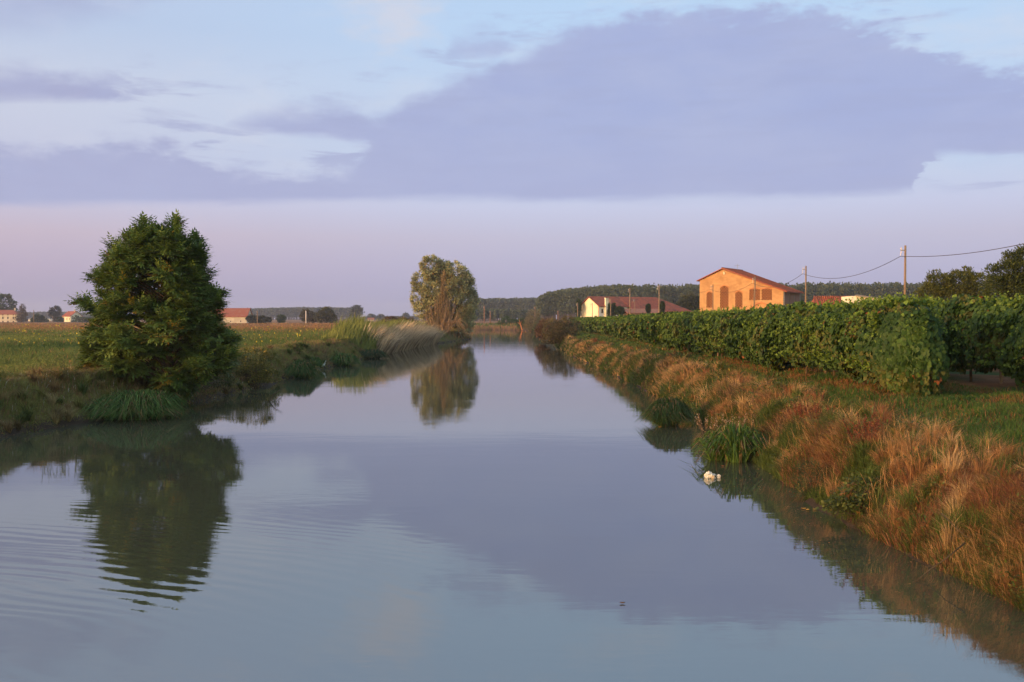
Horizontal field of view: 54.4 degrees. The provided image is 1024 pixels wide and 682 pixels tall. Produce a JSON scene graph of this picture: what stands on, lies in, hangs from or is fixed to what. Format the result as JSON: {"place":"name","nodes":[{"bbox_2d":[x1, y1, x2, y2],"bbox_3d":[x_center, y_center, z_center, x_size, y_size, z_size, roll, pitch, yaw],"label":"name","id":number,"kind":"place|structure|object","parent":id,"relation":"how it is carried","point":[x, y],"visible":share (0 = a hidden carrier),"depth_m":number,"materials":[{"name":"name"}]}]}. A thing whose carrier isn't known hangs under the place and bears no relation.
{"place":"outdoors","nodes":[
{"label":"outdoors","id":0,"kind":"place"},
{"bbox_2d":[439,322,576,339],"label":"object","id":1,"kind":"structure","parent":0,"point":[509,324],"depth_m":355.18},
{"bbox_2d":[0,330,1023,681],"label":"water","id":2,"kind":"structure","parent":0,"point":[502,506],"depth_m":17.04,"materials":[{"name":"liquid"}]},
{"bbox_2d":[78,388,197,422],"bbox_3d":[-15.267,2.530,39.843,5.582,1.265,4.662,0,1,0],"label":"sedge tussock","id":3,"kind":"object","parent":2,"relation":"on","point":[133,404],"visible":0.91,"depth_m":39.08,"materials":[{"name":"green plant"}]},
{"bbox_2d":[281,359,323,378],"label":"sedge tussock","id":4,"kind":"object","parent":2,"relation":"on","point":[303,369],"visible":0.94,"depth_m":66.52,"materials":[{"name":"green plant"}]},
{"bbox_2d":[329,353,360,365],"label":"sedge tussock","id":5,"kind":"object","parent":2,"relation":"on","point":[347,359],"visible":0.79,"depth_m":84.22,"materials":[{"name":"green plant"}]},
{"bbox_2d":[359,349,387,358],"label":"sedge tussock","id":6,"kind":"object","parent":2,"relation":"on","point":[372,353],"visible":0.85,"depth_m":99.74,"materials":[{"name":"green plant"}]},
{"bbox_2d":[361,318,448,353],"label":"dry reeds","id":7,"kind":"object","parent":2,"relation":"on","point":[411,336],"visible":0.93,"depth_m":122.43,"materials":[{"name":"beige plant"}]},
{"bbox_2d":[531,318,541,334],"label":"green bush","id":8,"kind":"object","parent":2,"relation":"on","point":[535,325],"visible":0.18,"depth_m":249.87,"materials":[{"name":"green plant"}]},
{"bbox_2d":[534,317,555,339],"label":"bramble bush","id":9,"kind":"object","parent":2,"relation":"on","point":[539,330],"visible":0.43,"depth_m":171.45,"materials":[{"name":"brown plant"}]},
{"bbox_2d":[634,396,698,426],"bbox_3d":[5.825,2.645,37.568,2.701,1.137,3.167,0,1,0],"label":"sedge tussock","id":10,"kind":"object","parent":2,"relation":"on","point":[664,411],"visible":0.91,"depth_m":37.03,"materials":[{"name":"green plant"}]},
{"bbox_2d":[694,414,727,434],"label":"dried thistle","id":11,"kind":"object","parent":2,"relation":"on","point":[714,424],"visible":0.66,"depth_m":32.26,"materials":[{"name":"brown plant"}]},
{"bbox_2d":[704,471,720,477],"bbox_3d":[5.049,3.390,25.056,0.428,0.265,0.221,0,1,0],"label":"plastic bag","id":12,"kind":"object","parent":2,"relation":"on","point":[709,474],"visible":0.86,"depth_m":25.01,"materials":[{"name":"white plastic"}]},
{"bbox_2d":[678,421,770,462],"bbox_3d":[6.215,2.835,28.140,3.064,1.177,2.682,0,1,0],"label":"reed clump","id":13,"kind":"object","parent":2,"relation":"on","point":[734,443],"visible":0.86,"depth_m":27.77,"materials":[{"name":"green plant"}]},
{"bbox_2d":[910,542,965,581],"bbox_3d":[6.420,3.403,15.334,1.097,0.586,0.428,-1,1,-25],"label":"fallen branch","id":14,"kind":"object","parent":2,"relation":"on","point":[941,561],"visible":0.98,"depth_m":15.31,"materials":[{"name":"brown wood"}]},
{"bbox_2d":[0,319,1023,598],"bbox_3d":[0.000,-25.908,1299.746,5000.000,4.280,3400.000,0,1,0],"label":"ground","id":15,"kind":"structure","parent":0,"point":[988,379],"depth_m":36.85,"materials":[{"name":"soil"}]},
{"bbox_2d":[0,293,18,310],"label":"poplar tree","id":16,"kind":"object","parent":15,"relation":"on","point":[11,304],"visible":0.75,"depth_m":698.61,"materials":[{"name":"green plant"}]},
{"bbox_2d":[0,308,20,321],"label":"country house","id":17,"kind":"structure","parent":15,"relation":"on","point":[7,315],"depth_m":640.64,"materials":[{"name":"beige paint"}]},
{"bbox_2d":[14,304,28,321],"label":"conifer tree","id":18,"kind":"object","parent":15,"relation":"on","point":[23,315],"visible":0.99,"depth_m":629.03,"materials":[{"name":"green plant"}]},
{"bbox_2d":[30,313,48,321],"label":"field bush","id":19,"kind":"object","parent":15,"relation":"on","point":[39,318],"visible":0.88,"depth_m":638.38,"materials":[{"name":"green plant"}]},
{"bbox_2d":[40,358,53,380],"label":"bank weed","id":20,"kind":"object","parent":15,"relation":"on","point":[46,368],"visible":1,"depth_m":39.62,"materials":[{"name":"green plant"}]},
{"bbox_2d":[47,305,62,321],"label":"round tree","id":21,"kind":"object","parent":15,"relation":"on","point":[54,313],"visible":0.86,"depth_m":713.23,"materials":[{"name":"green plant"}]},
{"bbox_2d":[24,311,92,319],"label":"forest","id":22,"kind":"object","parent":15,"relation":"on","point":[43,313],"visible":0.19,"depth_m":1697.05,"materials":[{"name":"green plant"}]},
{"bbox_2d":[54,357,63,379],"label":"bank weed","id":23,"kind":"object","parent":15,"relation":"on","point":[59,367],"visible":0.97,"depth_m":40.12,"materials":[{"name":"green plant"}]},
{"bbox_2d":[56,317,64,321],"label":"field bush","id":24,"kind":"object","parent":15,"relation":"on","point":[60,319],"visible":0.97,"depth_m":688.68,"materials":[{"name":"green plant"}]},
{"bbox_2d":[60,357,67,375],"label":"bank weed","id":25,"kind":"object","parent":15,"relation":"on","point":[64,369],"visible":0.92,"depth_m":40.53,"materials":[{"name":"green plant"}]},
{"bbox_2d":[62,309,82,321],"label":"house","id":26,"kind":"structure","parent":15,"relation":"on","point":[67,316],"depth_m":698.16,"materials":[{"name":"beige paint"}]},
{"bbox_2d":[73,353,79,377],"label":"bank weed","id":27,"kind":"object","parent":15,"relation":"on","point":[75,366],"visible":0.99,"depth_m":41.02,"materials":[{"name":"green plant"}]},
{"bbox_2d":[71,315,92,321],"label":"hedge","id":28,"kind":"object","parent":15,"relation":"on","point":[77,318],"visible":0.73,"depth_m":658.06,"materials":[{"name":"green plant"}]},
{"bbox_2d":[65,209,245,405],"bbox_3d":[-15.871,-1.531,45.131,7.646,9.103,7.018,-1,2,-37],"label":"walnut tree","id":29,"kind":"object","parent":15,"relation":"on","point":[178,301],"visible":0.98,"depth_m":43.78,"materials":[{"name":"green plant"}]},
{"bbox_2d":[0,329,467,435],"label":"bank grass","id":30,"kind":"structure","parent":15,"relation":"on","point":[23,382],"depth_m":41.11,"materials":[{"name":"green plant"}]},
{"bbox_2d":[217,308,252,322],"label":"field barn","id":31,"kind":"structure","parent":15,"relation":"on","point":[236,315],"depth_m":501.64,"materials":[{"name":"red tile"}]},
{"bbox_2d":[0,322,476,374],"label":"meadow","id":32,"kind":"structure","parent":15,"relation":"on","point":[32,350],"depth_m":101.53,"materials":[{"name":"green plant"}]},
{"bbox_2d":[1,324,333,344],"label":"yellow flowers","id":33,"kind":"object","parent":32,"relation":"on","point":[23,330],"visible":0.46,"depth_m":117.72,"materials":[{"name":"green plant"}]},
{"bbox_2d":[245,314,271,322],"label":"field bush","id":34,"kind":"object","parent":15,"relation":"on","point":[251,318],"visible":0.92,"depth_m":468.50,"materials":[{"name":"green plant"}]},
{"bbox_2d":[232,346,285,383],"bbox_3d":[-14.954,1.397,58.029,4.021,2.230,3.040,0,1,21],"label":"yellowing bush","id":35,"kind":"object","parent":15,"relation":"on","point":[252,367],"visible":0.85,"depth_m":57.49,"materials":[{"name":"green plant"}]},
{"bbox_2d":[276,314,286,322],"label":"field bush","id":36,"kind":"object","parent":15,"relation":"on","point":[280,318],"visible":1,"depth_m":518.82,"materials":[{"name":"green plant"}]},
{"bbox_2d":[251,306,364,319],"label":"forest","id":37,"kind":"object","parent":15,"relation":"on","point":[289,313],"visible":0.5,"depth_m":1496.92,"materials":[{"name":"green plant"}]},
{"bbox_2d":[299,308,318,322],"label":"tree","id":38,"kind":"object","parent":15,"relation":"on","point":[309,314],"visible":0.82,"depth_m":453.61,"materials":[{"name":"green plant"}]},
{"bbox_2d":[309,356,323,368],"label":"sedge tussock","id":39,"kind":"object","parent":15,"relation":"on","point":[316,359],"visible":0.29,"depth_m":78.04,"materials":[{"name":"green plant"}]},
{"bbox_2d":[313,306,338,322],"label":"tree","id":40,"kind":"object","parent":15,"relation":"on","point":[330,315],"visible":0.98,"depth_m":448.70,"materials":[{"name":"green plant"}]},
{"bbox_2d":[349,304,362,318],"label":"lone tree","id":41,"kind":"object","parent":15,"relation":"on","point":[357,309],"visible":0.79,"depth_m":996.99,"materials":[{"name":"green plant"}]},
{"bbox_2d":[366,313,375,317],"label":"tree","id":42,"kind":"object","parent":15,"relation":"on","point":[370,315],"visible":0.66,"depth_m":1297.13,"materials":[{"name":"green plant"}]},
{"bbox_2d":[321,312,436,349],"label":"reeds","id":43,"kind":"object","parent":15,"relation":"on","point":[351,329],"visible":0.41,"depth_m":107.69,"materials":[{"name":"green plant"}]},
{"bbox_2d":[376,314,384,319],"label":"tree","id":44,"kind":"object","parent":15,"relation":"on","point":[379,316],"visible":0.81,"depth_m":1296.60,"materials":[{"name":"green plant"}]},
{"bbox_2d":[348,315,424,319],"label":"treeline","id":45,"kind":"object","parent":15,"relation":"on","point":[415,318],"visible":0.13,"depth_m":1748.54,"materials":[{"name":"green plant"}]},
{"bbox_2d":[381,315,418,322],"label":"reddish hedge","id":46,"kind":"object","parent":15,"relation":"on","point":[387,317],"visible":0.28,"depth_m":229.48,"materials":[{"name":"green plant"}]},
{"bbox_2d":[401,312,409,317],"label":"tree","id":47,"kind":"object","parent":15,"relation":"on","point":[406,315],"visible":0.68,"depth_m":1297.27,"materials":[{"name":"green plant"}]},
{"bbox_2d":[409,254,479,333],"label":"willow tree","id":48,"kind":"object","parent":15,"relation":"on","point":[431,274],"visible":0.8,"depth_m":184.62,"materials":[{"name":"green plant"}]},
{"bbox_2d":[423,270,468,335],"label":"dead bush","id":49,"kind":"object","parent":15,"relation":"on","point":[446,323],"visible":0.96,"depth_m":181.07,"materials":[{"name":"brown plant"}]},
{"bbox_2d":[461,308,539,319],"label":"plantation","id":50,"kind":"object","parent":15,"relation":"on","point":[515,313],"visible":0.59,"depth_m":638.29,"materials":[{"name":"green plant"}]},
{"bbox_2d":[464,297,537,320],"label":"forest","id":51,"kind":"object","parent":15,"relation":"on","point":[524,303],"visible":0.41,"depth_m":896.32,"materials":[{"name":"green plant"}]},
{"bbox_2d":[495,316,521,324],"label":"shrub","id":52,"kind":"object","parent":15,"relation":"on","point":[501,321],"visible":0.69,"depth_m":361.12,"materials":[{"name":"green plant"}]},
{"bbox_2d":[516,318,529,329],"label":"shrub","id":53,"kind":"object","parent":15,"relation":"on","point":[521,322],"visible":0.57,"depth_m":344.42,"materials":[{"name":"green plant"}]},
{"bbox_2d":[521,308,541,329],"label":"pale bush","id":54,"kind":"object","parent":15,"relation":"on","point":[530,325],"visible":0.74,"depth_m":321.33,"materials":[{"name":"brown plant"}]},
{"bbox_2d":[539,315,581,345],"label":"dark bush","id":55,"kind":"object","parent":15,"relation":"on","point":[556,334],"visible":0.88,"depth_m":140.00,"materials":[{"name":"brown plant"}]},
{"bbox_2d":[575,298,581,316],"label":"cypress","id":56,"kind":"object","parent":15,"relation":"on","point":[579,306],"visible":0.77,"depth_m":267.34,"materials":[{"name":"green plant"}]},
{"bbox_2d":[606,303,612,315],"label":"cypress","id":57,"kind":"object","parent":15,"relation":"on","point":[608,308],"visible":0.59,"depth_m":254.19,"materials":[{"name":"green plant"}]},
{"bbox_2d":[611,302,616,315],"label":"cypress","id":58,"kind":"object","parent":15,"relation":"on","point":[613,313],"visible":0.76,"depth_m":254.06,"materials":[{"name":"green plant"}]},
{"bbox_2d":[614,306,624,315],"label":"garden shrub","id":59,"kind":"object","parent":15,"relation":"on","point":[620,310],"visible":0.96,"depth_m":251.22,"materials":[{"name":"green plant"}]},
{"bbox_2d":[581,296,691,316],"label":"farmhouse","id":60,"kind":"object","parent":15,"relation":"on","point":[600,303],"visible":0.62,"depth_m":267.70,"materials":[{"name":"beige paint"}]},
{"bbox_2d":[624,309,666,315],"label":"farm shed","id":61,"kind":"structure","parent":15,"relation":"on","point":[639,311],"depth_m":258.03,"materials":[{"name":"red brick"}]},
{"bbox_2d":[645,303,650,313],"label":"cypress","id":62,"kind":"object","parent":15,"relation":"on","point":[648,308],"visible":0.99,"depth_m":246.39,"materials":[{"name":"green plant"}]},
{"bbox_2d":[657,285,659,312],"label":"utility pole","id":63,"kind":"object","parent":15,"relation":"on","point":[659,299],"visible":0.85,"depth_m":170.81,"materials":[{"name":"brown wood"}]},
{"bbox_2d":[660,300,665,311],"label":"cypress","id":64,"kind":"object","parent":15,"relation":"on","point":[662,306],"visible":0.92,"depth_m":246.38,"materials":[{"name":"green plant"}]},
{"bbox_2d":[673,292,699,311],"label":"wood edge tree","id":65,"kind":"object","parent":15,"relation":"on","point":[688,301],"visible":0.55,"depth_m":327.83,"materials":[{"name":"green plant"}]},
{"bbox_2d":[695,413,717,434],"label":"dried thistle","id":66,"kind":"object","parent":15,"relation":"on","point":[699,421],"visible":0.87,"depth_m":34.14,"materials":[{"name":"brown plant"}]},
{"bbox_2d":[728,413,755,427],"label":"dried thistle","id":67,"kind":"object","parent":15,"relation":"on","point":[739,420],"visible":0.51,"depth_m":30.33,"materials":[{"name":"plant"}]},
{"bbox_2d":[752,277,755,308],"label":"utility pole","id":68,"kind":"object","parent":15,"relation":"on","point":[754,279],"visible":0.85,"depth_m":137.80,"materials":[{"name":"brown wood"}]},
{"bbox_2d":[569,292,949,397],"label":"vine row","id":69,"kind":"object","parent":15,"relation":"on","point":[897,344],"visible":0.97,"depth_m":34.05,"materials":[{"name":"green plant"}]},
{"bbox_2d":[534,281,1023,320],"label":"forest","id":70,"kind":"object","parent":15,"relation":"on","point":[560,303],"visible":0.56,"depth_m":585.51,"materials":[{"name":"green plant"}]},
{"bbox_2d":[567,330,1023,473],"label":"grass","id":71,"kind":"structure","parent":15,"relation":"on","point":[982,403],"depth_m":26.41,"materials":[{"name":"green plant"}]},
{"bbox_2d":[786,400,816,425],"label":"dock plant","id":72,"kind":"object","parent":15,"relation":"on","point":[798,407],"visible":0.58,"depth_m":26.61,"materials":[{"name":"brown plant"}]},
{"bbox_2d":[802,266,806,302],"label":"utility pole","id":73,"kind":"object","parent":15,"relation":"on","point":[805,269],"visible":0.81,"depth_m":108.82,"materials":[{"name":"brown wood"}]},
{"bbox_2d":[784,457,828,497],"bbox_3d":[6.549,3.069,22.065,1.124,1.016,0.958,0,1,0],"label":"feathery shrub","id":74,"kind":"object","parent":15,"relation":"on","point":[803,486],"visible":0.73,"depth_m":22.03,"materials":[{"name":"green plant"}]},
{"bbox_2d":[599,291,1023,387],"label":"vine row","id":75,"kind":"object","parent":15,"relation":"on","point":[986,335],"visible":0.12,"depth_m":33.06,"materials":[{"name":"green plant"}]},
{"bbox_2d":[793,403,834,424],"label":"dock plant","id":76,"kind":"object","parent":15,"relation":"on","point":[815,411],"visible":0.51,"depth_m":25.06,"materials":[{"name":"brown plant"}]},
{"bbox_2d":[812,296,844,305],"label":"tiled shed","id":77,"kind":"structure","parent":15,"relation":"on","point":[817,299],"depth_m":121.97,"materials":[{"name":"red tile"}]},
{"bbox_2d":[814,473,883,516],"bbox_3d":[6.635,3.019,19.320,1.586,0.924,0.969,0,1,-15],"label":"bramble","id":78,"kind":"object","parent":15,"relation":"on","point":[855,494],"visible":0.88,"depth_m":19.24,"materials":[{"name":"green plant"}]},
{"bbox_2d":[842,412,880,446],"bbox_3d":[7.629,1.984,21.638,0.804,0.907,0.916,1,1,24],"label":"dock plant","id":79,"kind":"object","parent":15,"relation":"on","point":[876,423],"visible":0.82,"depth_m":21.49,"materials":[{"name":"brown plant"}]},
{"bbox_2d":[841,295,883,302],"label":"cream shed","id":80,"kind":"structure","parent":15,"relation":"on","point":[851,297],"depth_m":112.77,"materials":[{"name":"paint"}]},
{"bbox_2d":[900,245,905,294],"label":"utility pole","id":81,"kind":"object","parent":15,"relation":"on","point":[904,250],"visible":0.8,"depth_m":77.84,"materials":[{"name":"brown wood"}]},
{"bbox_2d":[805,256,900,278],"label":"overhead cable","id":82,"kind":"object","parent":81,"relation":"attached to","point":[853,275],"visible":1,"depth_m":90.65,"materials":[{"name":"black metal"}]},
{"bbox_2d":[902,243,1023,256],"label":"overhead cable","id":83,"kind":"object","parent":81,"relation":"attached to","point":[957,254],"visible":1,"depth_m":67.76,"materials":[{"name":"black metal"}]},
{"bbox_2d":[912,265,992,346],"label":"young tree","id":84,"kind":"object","parent":15,"relation":"on","point":[947,284],"visible":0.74,"depth_m":71.47,"materials":[{"name":"green plant"}]},
{"bbox_2d":[978,243,1023,298],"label":"broad tree","id":85,"kind":"object","parent":15,"relation":"on","point":[1011,281],"visible":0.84,"depth_m":61.61,"materials":[{"name":"green plant"}]},
{"bbox_2d":[0,0,1023,318],"label":"sky","id":86,"kind":"structure","parent":0,"point":[322,150],"materials":[{"name":"blue"}]},
{"bbox_2d":[696,265,804,310],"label":"hay barn","id":87,"kind":"structure","parent":0,"point":[729,280],"depth_m":188.83,"materials":[{"name":"orange brick"}]},
{"bbox_2d":[707,292,711,307],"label":"lattice window","id":88,"kind":"structure","parent":87,"relation":"in","point":[709,295],"depth_m":191.49,"materials":[{"name":"wood"}]},
{"bbox_2d":[720,286,728,307],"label":"lattice window","id":89,"kind":"structure","parent":87,"relation":"in","point":[724,299],"depth_m":189.86,"materials":[{"name":"brick"}]},
{"bbox_2d":[736,292,741,307],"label":"lattice window","id":90,"kind":"structure","parent":87,"relation":"in","point":[738,295],"depth_m":188.43,"materials":[{"name":"wood"}]},
{"bbox_2d":[750,289,759,299],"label":"lattice window","id":91,"kind":"structure","parent":87,"relation":"in","point":[757,291],"depth_m":186.78,"materials":[{"name":"brick"}]},
{"bbox_2d":[755,304,765,308],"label":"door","id":92,"kind":"structure","parent":87,"relation":"in","point":[762,305],"depth_m":186.28,"materials":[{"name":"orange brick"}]},
{"bbox_2d":[762,289,771,299],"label":"lattice window","id":93,"kind":"structure","parent":87,"relation":"in","point":[766,293],"depth_m":185.51,"materials":[{"name":"brick"}]},
{"bbox_2d":[555,335,1023,622],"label":"dry grass","id":94,"kind":"structure","parent":0,"point":[875,526],"depth_m":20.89,"materials":[{"name":"brown plant"}]},
{"bbox_2d":[941,513,970,541],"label":"fallen branch","id":95,"kind":"object","parent":94,"relation":"on","point":[956,528],"visible":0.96,"depth_m":15.84,"materials":[{"name":"brown wood"}]},
{"bbox_2d":[634,384,1008,621],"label":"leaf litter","id":96,"kind":"object","parent":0,"point":[814,525],"visible":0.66,"depth_m":19.45,"materials":[{"name":"brown plant"}]}
]}

